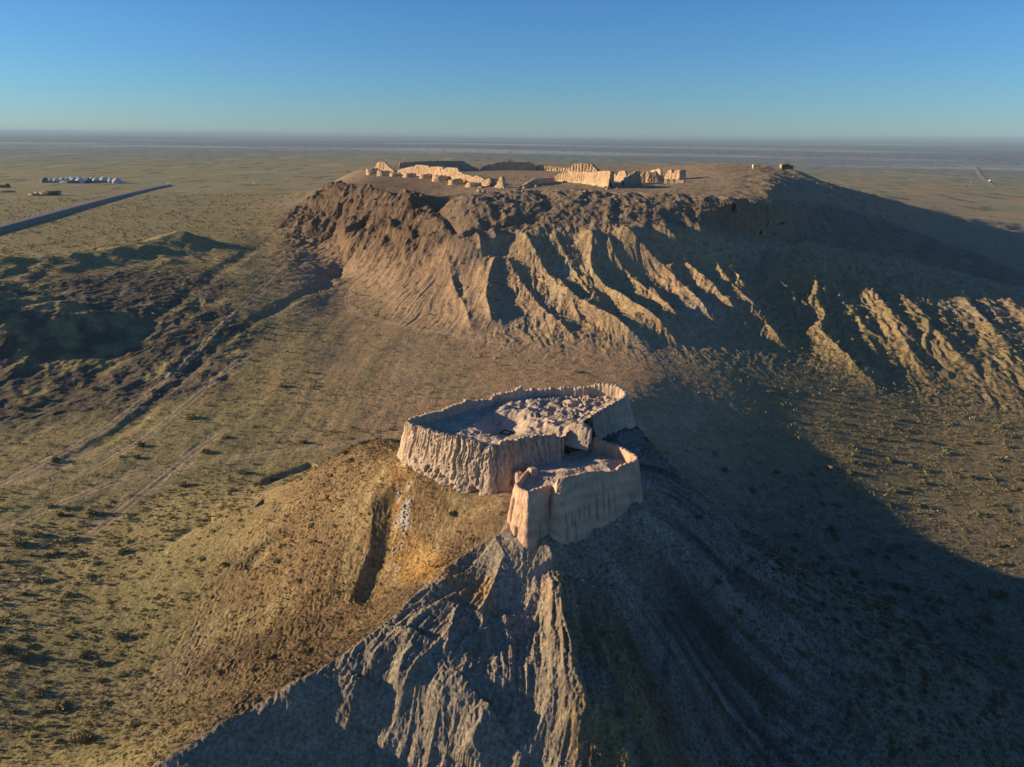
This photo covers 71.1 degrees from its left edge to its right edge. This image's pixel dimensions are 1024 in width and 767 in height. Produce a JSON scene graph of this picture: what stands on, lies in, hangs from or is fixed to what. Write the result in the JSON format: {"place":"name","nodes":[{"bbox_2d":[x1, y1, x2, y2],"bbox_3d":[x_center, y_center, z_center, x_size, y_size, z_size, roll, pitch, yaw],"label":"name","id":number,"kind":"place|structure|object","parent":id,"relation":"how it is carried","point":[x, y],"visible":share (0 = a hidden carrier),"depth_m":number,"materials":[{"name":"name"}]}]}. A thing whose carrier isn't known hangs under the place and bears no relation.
{"place":"outdoors","nodes":[
{"label":"outdoors","id":0,"kind":"place"},
{"bbox_2d":[0,184,167,226],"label":"road","id":1,"kind":"structure","parent":0,"point":[32,217],"depth_m":441.52,"materials":[{"name":"grey asphalt"}]},
{"bbox_2d":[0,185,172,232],"bbox_3d":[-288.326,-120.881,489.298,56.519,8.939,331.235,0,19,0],"label":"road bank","id":2,"kind":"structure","parent":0,"point":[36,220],"depth_m":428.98,"materials":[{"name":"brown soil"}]},
{"bbox_2d":[0,266,263,433],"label":"dark hills","id":3,"kind":"structure","parent":0,"point":[148,348],"depth_m":225.94,"materials":[{"name":"brown soil"}]},
{"bbox_2d":[0,132,1023,766],"bbox_3d":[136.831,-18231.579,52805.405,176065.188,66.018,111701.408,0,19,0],"label":"desert ground","id":4,"kind":"structure","parent":0,"point":[934,174],"depth_m":189.04,"materials":[{"name":"brown soil"}]},
{"bbox_2d":[0,644,8,651],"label":"desert shrub","id":5,"kind":"object","parent":4,"relation":"on","point":[3,647],"visible":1,"depth_m":103.05,"materials":[{"name":"green plant"}]},
{"bbox_2d":[0,183,10,187],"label":"mud ruin","id":6,"kind":"object","parent":4,"relation":"on","point":[7,185],"visible":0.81,"depth_m":610.27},
{"bbox_2d":[1,647,13,653],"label":"desert shrub","id":7,"kind":"object","parent":4,"relation":"on","point":[9,649],"visible":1,"depth_m":102.42,"materials":[{"name":"green plant"}]},
{"bbox_2d":[13,404,22,409],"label":"desert shrub","id":8,"kind":"object","parent":4,"relation":"on","point":[18,407],"visible":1,"depth_m":186.79,"materials":[{"name":"green plant"}]},
{"bbox_2d":[12,538,28,547],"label":"desert shrub","id":9,"kind":"object","parent":4,"relation":"on","point":[23,542],"visible":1,"depth_m":127.23,"materials":[{"name":"green plant"}]},
{"bbox_2d":[15,650,31,661],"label":"desert shrub","id":10,"kind":"object","parent":4,"relation":"on","point":[24,654],"visible":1,"depth_m":101.60,"materials":[{"name":"green plant"}]},
{"bbox_2d":[28,530,42,538],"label":"desert shrub","id":11,"kind":"object","parent":4,"relation":"on","point":[35,534],"visible":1,"depth_m":130.24,"materials":[{"name":"green plant"}]},
{"bbox_2d":[34,575,44,584],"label":"desert shrub","id":12,"kind":"object","parent":4,"relation":"on","point":[38,579],"visible":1,"depth_m":117.81,"materials":[{"name":"green plant"}]},
{"bbox_2d":[34,688,47,697],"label":"desert shrub","id":13,"kind":"object","parent":4,"relation":"on","point":[40,692],"visible":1,"depth_m":95.88,"materials":[{"name":"green plant"}]},
{"bbox_2d":[40,177,47,182],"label":"yurt","id":14,"kind":"object","parent":4,"relation":"on","point":[43,180],"visible":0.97,"depth_m":663.35,"materials":[{"name":"grey fabric"}]},
{"bbox_2d":[28,191,61,195],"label":"mud shed","id":15,"kind":"structure","parent":4,"relation":"on","point":[47,193],"depth_m":534.08,"materials":[{"name":"paint"}]},
{"bbox_2d":[50,700,66,713],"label":"desert shrub","id":16,"kind":"object","parent":4,"relation":"on","point":[61,704],"visible":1,"depth_m":93.76,"materials":[{"name":"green plant"}]},
{"bbox_2d":[60,180,78,182],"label":"camp shed","id":17,"kind":"structure","parent":4,"relation":"on","point":[65,181],"depth_m":656.78,"materials":[{"name":"grey fabric"}]},
{"bbox_2d":[65,592,74,597],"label":"desert shrub","id":18,"kind":"object","parent":4,"relation":"on","point":[69,594],"visible":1,"depth_m":114.21,"materials":[{"name":"green plant"}]},
{"bbox_2d":[65,534,78,542],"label":"desert shrub","id":19,"kind":"object","parent":4,"relation":"on","point":[73,536],"visible":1,"depth_m":129.72,"materials":[{"name":"green plant"}]},
{"bbox_2d":[67,732,83,742],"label":"desert shrub","id":20,"kind":"object","parent":4,"relation":"on","point":[75,737],"visible":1,"depth_m":88.57,"materials":[{"name":"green plant"}]},
{"bbox_2d":[75,177,84,182],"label":"yurt","id":21,"kind":"object","parent":4,"relation":"on","point":[80,180],"visible":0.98,"depth_m":658.99,"materials":[{"name":"white fabric"}]},
{"bbox_2d":[80,732,94,743],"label":"desert shrub","id":22,"kind":"object","parent":4,"relation":"on","point":[88,736],"visible":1,"depth_m":88.48,"materials":[{"name":"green plant"}]},
{"bbox_2d":[86,509,97,514],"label":"desert shrub","id":23,"kind":"object","parent":4,"relation":"on","point":[92,512],"visible":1,"depth_m":137.81,"materials":[{"name":"green plant"}]},
{"bbox_2d":[92,177,98,182],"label":"yurt","id":24,"kind":"object","parent":4,"relation":"on","point":[95,180],"visible":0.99,"depth_m":665.96,"materials":[{"name":"beige fabric"}]},
{"bbox_2d":[94,659,104,666],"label":"desert shrub","id":25,"kind":"object","parent":4,"relation":"on","point":[101,661],"visible":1,"depth_m":101.19,"materials":[{"name":"green plant"}]},
{"bbox_2d":[99,177,107,182],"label":"yurt","id":26,"kind":"object","parent":4,"relation":"on","point":[103,179],"visible":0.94,"depth_m":666.60,"materials":[{"name":"beige fabric"}]},
{"bbox_2d":[112,178,121,182],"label":"yurt","id":27,"kind":"object","parent":4,"relation":"on","point":[116,180],"visible":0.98,"depth_m":663.99,"materials":[{"name":"white fabric"}]},
{"bbox_2d":[113,630,126,640],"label":"desert shrub","id":28,"kind":"object","parent":4,"relation":"on","point":[116,635],"visible":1,"depth_m":105.73,"materials":[{"name":"green plant"}]},
{"bbox_2d":[117,546,130,554],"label":"desert shrub","id":29,"kind":"object","parent":4,"relation":"on","point":[125,549],"visible":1,"depth_m":124.90,"materials":[{"name":"green plant"}]},
{"bbox_2d":[129,720,137,727],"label":"desert shrub","id":30,"kind":"object","parent":4,"relation":"on","point":[133,724],"visible":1,"depth_m":90.51,"materials":[{"name":"green plant"}]},
{"bbox_2d":[179,481,188,486],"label":"desert shrub","id":31,"kind":"object","parent":4,"relation":"on","point":[184,484],"visible":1,"depth_m":149.16,"materials":[{"name":"green plant"}]},
{"bbox_2d":[184,413,195,419],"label":"desert shrub","id":32,"kind":"object","parent":4,"relation":"on","point":[188,416],"visible":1,"depth_m":181.45,"materials":[{"name":"green plant"}]},
{"bbox_2d":[200,448,209,453],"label":"desert shrub","id":33,"kind":"object","parent":4,"relation":"on","point":[204,450],"visible":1,"depth_m":163.23,"materials":[{"name":"green plant"}]},
{"bbox_2d":[238,469,248,474],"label":"desert shrub","id":34,"kind":"object","parent":4,"relation":"on","point":[242,471],"visible":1,"depth_m":154.49,"materials":[{"name":"green plant"}]},
{"bbox_2d":[270,475,279,480],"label":"desert shrub","id":35,"kind":"object","parent":4,"relation":"on","point":[273,478],"visible":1,"depth_m":152.85,"materials":[{"name":"green plant"}]},
{"bbox_2d":[0,163,1023,766],"bbox_3d":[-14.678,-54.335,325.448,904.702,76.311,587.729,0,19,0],"label":"desert scrub","id":36,"kind":"object","parent":4,"relation":"on","point":[936,647],"visible":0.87,"depth_m":135.36,"materials":[{"name":"green plant"}]},
{"bbox_2d":[1,188,1022,766],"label":"gravel","id":37,"kind":"structure","parent":4,"relation":"on","point":[451,490],"depth_m":115.92,"materials":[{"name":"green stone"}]},
{"bbox_2d":[820,741,829,747],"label":"desert shrub","id":38,"kind":"object","parent":4,"relation":"on","point":[825,743],"visible":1,"depth_m":97.81,"materials":[{"name":"green plant"}]},
{"bbox_2d":[826,526,835,531],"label":"desert shrub","id":39,"kind":"object","parent":4,"relation":"on","point":[832,528],"visible":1,"depth_m":167.09,"materials":[{"name":"green plant"}]},
{"bbox_2d":[832,617,840,623],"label":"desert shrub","id":40,"kind":"object","parent":4,"relation":"on","point":[835,619],"visible":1,"depth_m":118.62,"materials":[{"name":"green plant"}]},
{"bbox_2d":[850,568,859,573],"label":"desert shrub","id":41,"kind":"object","parent":4,"relation":"on","point":[856,571],"visible":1,"depth_m":153.22,"materials":[{"name":"green plant"}]},
{"bbox_2d":[860,680,871,689],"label":"desert shrub","id":42,"kind":"object","parent":4,"relation":"on","point":[865,682],"visible":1,"depth_m":108.39,"materials":[{"name":"green plant"}]},
{"bbox_2d":[865,549,876,555],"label":"desert shrub","id":43,"kind":"object","parent":4,"relation":"on","point":[870,551],"visible":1,"depth_m":160.35,"materials":[{"name":"green plant"}]},
{"bbox_2d":[867,734,875,741],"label":"desert shrub","id":44,"kind":"object","parent":4,"relation":"on","point":[873,738],"visible":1,"depth_m":101.24,"materials":[{"name":"green plant"}]},
{"bbox_2d":[870,601,882,609],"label":"desert shrub","id":45,"kind":"object","parent":4,"relation":"on","point":[876,605],"visible":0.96,"depth_m":136.88,"materials":[{"name":"green plant"}]},
{"bbox_2d":[872,675,883,685],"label":"desert shrub","id":46,"kind":"object","parent":4,"relation":"on","point":[878,681],"visible":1,"depth_m":110.17,"materials":[{"name":"green plant"}]},
{"bbox_2d":[875,645,885,652],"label":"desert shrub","id":47,"kind":"object","parent":4,"relation":"on","point":[880,648],"visible":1,"depth_m":117.48,"materials":[{"name":"green plant"}]},
{"bbox_2d":[880,696,889,703],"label":"desert shrub","id":48,"kind":"object","parent":4,"relation":"on","point":[884,699],"visible":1,"depth_m":107.64,"materials":[{"name":"green plant"}]},
{"bbox_2d":[882,595,893,603],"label":"desert shrub","id":49,"kind":"object","parent":4,"relation":"on","point":[886,598],"visible":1,"depth_m":145.92,"materials":[{"name":"green plant"}]},
{"bbox_2d":[889,656,902,665],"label":"desert shrub","id":50,"kind":"object","parent":4,"relation":"on","point":[898,660],"visible":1,"depth_m":116.45,"materials":[{"name":"green plant"}]},
{"bbox_2d":[891,582,901,589],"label":"desert shrub","id":51,"kind":"object","parent":4,"relation":"on","point":[896,585],"visible":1,"depth_m":150.57,"materials":[{"name":"green plant"}]},
{"bbox_2d":[892,666,902,673],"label":"desert shrub","id":52,"kind":"object","parent":4,"relation":"on","point":[894,668],"visible":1,"depth_m":114.58,"materials":[{"name":"green plant"}]},
{"bbox_2d":[892,543,903,548],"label":"desert shrub","id":53,"kind":"object","parent":4,"relation":"on","point":[898,545],"visible":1,"depth_m":163.81,"materials":[{"name":"green plant"}]},
{"bbox_2d":[897,688,905,696],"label":"desert shrub","id":54,"kind":"object","parent":4,"relation":"on","point":[900,693],"visible":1,"depth_m":110.88,"materials":[{"name":"green plant"}]},
{"bbox_2d":[902,586,912,591],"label":"desert shrub","id":55,"kind":"object","parent":4,"relation":"on","point":[905,587],"visible":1,"depth_m":149.81,"materials":[{"name":"green plant"}]},
{"bbox_2d":[916,740,924,748],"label":"desert shrub","id":56,"kind":"object","parent":4,"relation":"on","point":[920,745],"visible":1,"depth_m":103.99,"materials":[{"name":"green plant"}]},
{"bbox_2d":[921,626,929,634],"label":"desert shrub","id":57,"kind":"object","parent":4,"relation":"on","point":[926,629],"visible":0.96,"depth_m":138.66,"materials":[{"name":"green plant"}]},
{"bbox_2d":[922,672,931,681],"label":"desert shrub","id":58,"kind":"object","parent":4,"relation":"on","point":[925,674],"visible":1,"depth_m":116.71,"materials":[{"name":"green plant"}]},
{"bbox_2d":[927,604,939,611],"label":"desert shrub","id":59,"kind":"object","parent":4,"relation":"on","point":[933,607],"visible":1,"depth_m":145.22,"materials":[{"name":"green plant"}]},
{"bbox_2d":[959,721,968,728],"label":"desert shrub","id":60,"kind":"object","parent":4,"relation":"on","point":[963,723],"visible":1,"depth_m":111.49,"materials":[{"name":"green plant"}]},
{"bbox_2d":[960,650,969,656],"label":"desert shrub","id":61,"kind":"object","parent":4,"relation":"on","point":[965,653],"visible":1,"depth_m":133.71,"materials":[{"name":"green plant"}]},
{"bbox_2d":[962,582,973,590],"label":"desert shrub","id":62,"kind":"object","parent":4,"relation":"on","point":[968,586],"visible":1,"depth_m":151.68,"materials":[{"name":"green plant"}]},
{"bbox_2d":[984,616,994,624],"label":"desert shrub","id":63,"kind":"object","parent":4,"relation":"on","point":[990,620],"visible":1,"depth_m":142.59,"materials":[{"name":"green plant"}]},
{"bbox_2d":[986,703,997,712],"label":"desert shrub","id":64,"kind":"object","parent":4,"relation":"on","point":[993,707],"visible":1,"depth_m":117.84,"materials":[{"name":"green plant"}]},
{"bbox_2d":[989,695,999,706],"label":"desert shrub","id":65,"kind":"object","parent":4,"relation":"on","point":[994,699],"visible":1,"depth_m":119.78,"materials":[{"name":"green plant"}]},
{"bbox_2d":[988,590,1000,598],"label":"desert shrub","id":66,"kind":"object","parent":4,"relation":"on","point":[993,593],"visible":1,"depth_m":149.91,"materials":[{"name":"green plant"}]},
{"bbox_2d":[997,589,1007,598],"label":"desert shrub","id":67,"kind":"object","parent":4,"relation":"on","point":[1001,594],"visible":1,"depth_m":149.72,"materials":[{"name":"green plant"}]},
{"bbox_2d":[0,0,1023,138],"label":"sky","id":68,"kind":"structure","parent":0,"point":[904,69],"materials":[{"name":"blue"}]},
{"bbox_2d":[163,420,885,766],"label":"citadel hill","id":69,"kind":"structure","parent":0,"point":[557,724],"depth_m":94.17,"materials":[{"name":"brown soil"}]},
{"bbox_2d":[241,690,251,698],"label":"desert shrub","id":70,"kind":"object","parent":69,"relation":"on","point":[247,693],"visible":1,"depth_m":81.38,"materials":[{"name":"green plant"}]},
{"bbox_2d":[264,652,275,660],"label":"desert shrub","id":71,"kind":"object","parent":69,"relation":"on","point":[268,655],"visible":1,"depth_m":97.45,"materials":[{"name":"green plant"}]},
{"bbox_2d":[301,647,310,655],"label":"desert shrub","id":72,"kind":"object","parent":69,"relation":"on","point":[306,650],"visible":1,"depth_m":96.61,"materials":[{"name":"green plant"}]},
{"bbox_2d":[396,382,642,549],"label":"ruined fortress","id":73,"kind":"structure","parent":69,"relation":"on","point":[584,487],"depth_m":100.85,"materials":[{"name":"brick"}]},
{"bbox_2d":[500,429,513,434],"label":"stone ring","id":74,"kind":"object","parent":73,"relation":"attached to","point":[511,432],"visible":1,"depth_m":108.94,"materials":[{"name":"brown stone"}]},
{"bbox_2d":[784,739,791,747],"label":"desert shrub","id":75,"kind":"object","parent":69,"relation":"on","point":[788,742],"visible":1,"depth_m":96.34,"materials":[{"name":"green plant"}]},
{"bbox_2d":[818,600,826,608],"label":"desert shrub","id":76,"kind":"object","parent":69,"relation":"on","point":[823,604],"visible":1,"depth_m":121.58,"materials":[{"name":"green plant"}]},
{"bbox_2d":[616,710,623,717],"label":"desert shrub","id":77,"kind":"object","parent":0,"point":[620,712],"visible":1,"depth_m":79.58,"materials":[{"name":"green plant"}]},
{"bbox_2d":[282,163,1023,419],"bbox_3d":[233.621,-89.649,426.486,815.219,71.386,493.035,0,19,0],"label":"mesa hill","id":78,"kind":"structure","parent":0,"point":[366,236],"depth_m":292.94,"materials":[{"name":"brown soil"}]},
{"bbox_2d":[366,168,378,174],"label":"bastion","id":79,"kind":"object","parent":78,"relation":"on","point":[370,171],"visible":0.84,"depth_m":478.76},
{"bbox_2d":[377,170,389,175],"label":"bastion","id":80,"kind":"object","parent":78,"relation":"on","point":[383,173],"visible":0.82,"depth_m":461.81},
{"bbox_2d":[375,162,395,172],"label":"ruined wall","id":81,"kind":"structure","parent":78,"relation":"on","point":[383,166],"depth_m":490.87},
{"bbox_2d":[389,172,400,176],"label":"bastion","id":82,"kind":"object","parent":78,"relation":"on","point":[397,174],"visible":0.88,"depth_m":455.18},
{"bbox_2d":[402,172,416,177],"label":"bastion","id":83,"kind":"object","parent":78,"relation":"on","point":[408,175],"visible":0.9,"depth_m":442.84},
{"bbox_2d":[419,173,430,178],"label":"bastion","id":84,"kind":"object","parent":78,"relation":"on","point":[424,176],"visible":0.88,"depth_m":431.32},
{"bbox_2d":[398,160,478,169],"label":"ruined wall","id":85,"kind":"structure","parent":78,"relation":"on","point":[462,165],"depth_m":497.43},
{"bbox_2d":[432,175,447,181],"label":"bastion","id":86,"kind":"object","parent":78,"relation":"on","point":[439,178],"visible":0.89,"depth_m":405.43,"materials":[{"name":"beige brick"}]},
{"bbox_2d":[397,165,493,185],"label":"ruined wall","id":87,"kind":"structure","parent":78,"relation":"on","point":[451,173],"depth_m":410.05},
{"bbox_2d":[448,178,463,184],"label":"bastion","id":88,"kind":"object","parent":78,"relation":"on","point":[458,181],"visible":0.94,"depth_m":379.88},
{"bbox_2d":[465,181,481,186],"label":"bastion","id":89,"kind":"object","parent":78,"relation":"on","point":[472,184],"visible":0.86,"depth_m":355.90,"materials":[{"name":"beige stone"}]},
{"bbox_2d":[495,176,505,187],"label":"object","id":90,"kind":"object","parent":78,"relation":"on","point":[501,183],"visible":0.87,"depth_m":347.10,"materials":[{"name":"beige brick"}]},
{"bbox_2d":[480,160,535,170],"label":"ruined wall","id":91,"kind":"structure","parent":78,"relation":"on","point":[509,165],"depth_m":506.51,"materials":[{"name":"beige soil"}]},
{"bbox_2d":[518,177,555,187],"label":"earth bank","id":92,"kind":"structure","parent":78,"relation":"on","point":[537,181],"depth_m":369.92,"materials":[{"name":"soil"}]},
{"bbox_2d":[536,163,599,171],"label":"ruined wall","id":93,"kind":"structure","parent":78,"relation":"on","point":[587,167],"depth_m":490.91,"materials":[{"name":"beige brick"}]},
{"bbox_2d":[554,171,613,187],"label":"ruined wall","id":94,"kind":"structure","parent":78,"relation":"on","point":[602,178],"depth_m":369.10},
{"bbox_2d":[614,170,627,181],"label":"ruined wall","id":95,"kind":"structure","parent":78,"relation":"on","point":[620,175],"depth_m":396.61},
{"bbox_2d":[621,171,641,184],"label":"ruined wall","id":96,"kind":"structure","parent":78,"relation":"on","point":[634,177],"depth_m":373.11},
{"bbox_2d":[641,170,664,182],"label":"ruined wall","id":97,"kind":"structure","parent":78,"relation":"on","point":[651,177],"depth_m":381.18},
{"bbox_2d":[650,168,662,176],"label":"ruined wall","id":98,"kind":"structure","parent":78,"relation":"on","point":[659,171],"depth_m":418.38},
{"bbox_2d":[664,179,684,182],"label":"ruined wall","id":99,"kind":"structure","parent":78,"relation":"on","point":[673,181],"depth_m":371.39,"materials":[{"name":"beige brick"}]},
{"bbox_2d":[664,170,685,179],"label":"ruined tower","id":100,"kind":"structure","parent":78,"relation":"on","point":[676,174],"depth_m":388.75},
{"bbox_2d":[780,164,793,168],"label":"stone hut","id":101,"kind":"object","parent":78,"relation":"on","point":[785,166],"visible":0.87,"depth_m":459.47,"materials":[{"name":"brown stone"}]},
{"bbox_2d":[885,546,894,552],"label":"desert shrub","id":102,"kind":"object","parent":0,"point":[890,548],"visible":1,"depth_m":162.66,"materials":[{"name":"green plant"}]},
{"bbox_2d":[975,167,998,186],"bbox_3d":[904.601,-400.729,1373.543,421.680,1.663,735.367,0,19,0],"label":"gravel road","id":103,"kind":"structure","parent":0,"point":[982,176],"depth_m":1251.89,"materials":[{"name":"grey gravel"}]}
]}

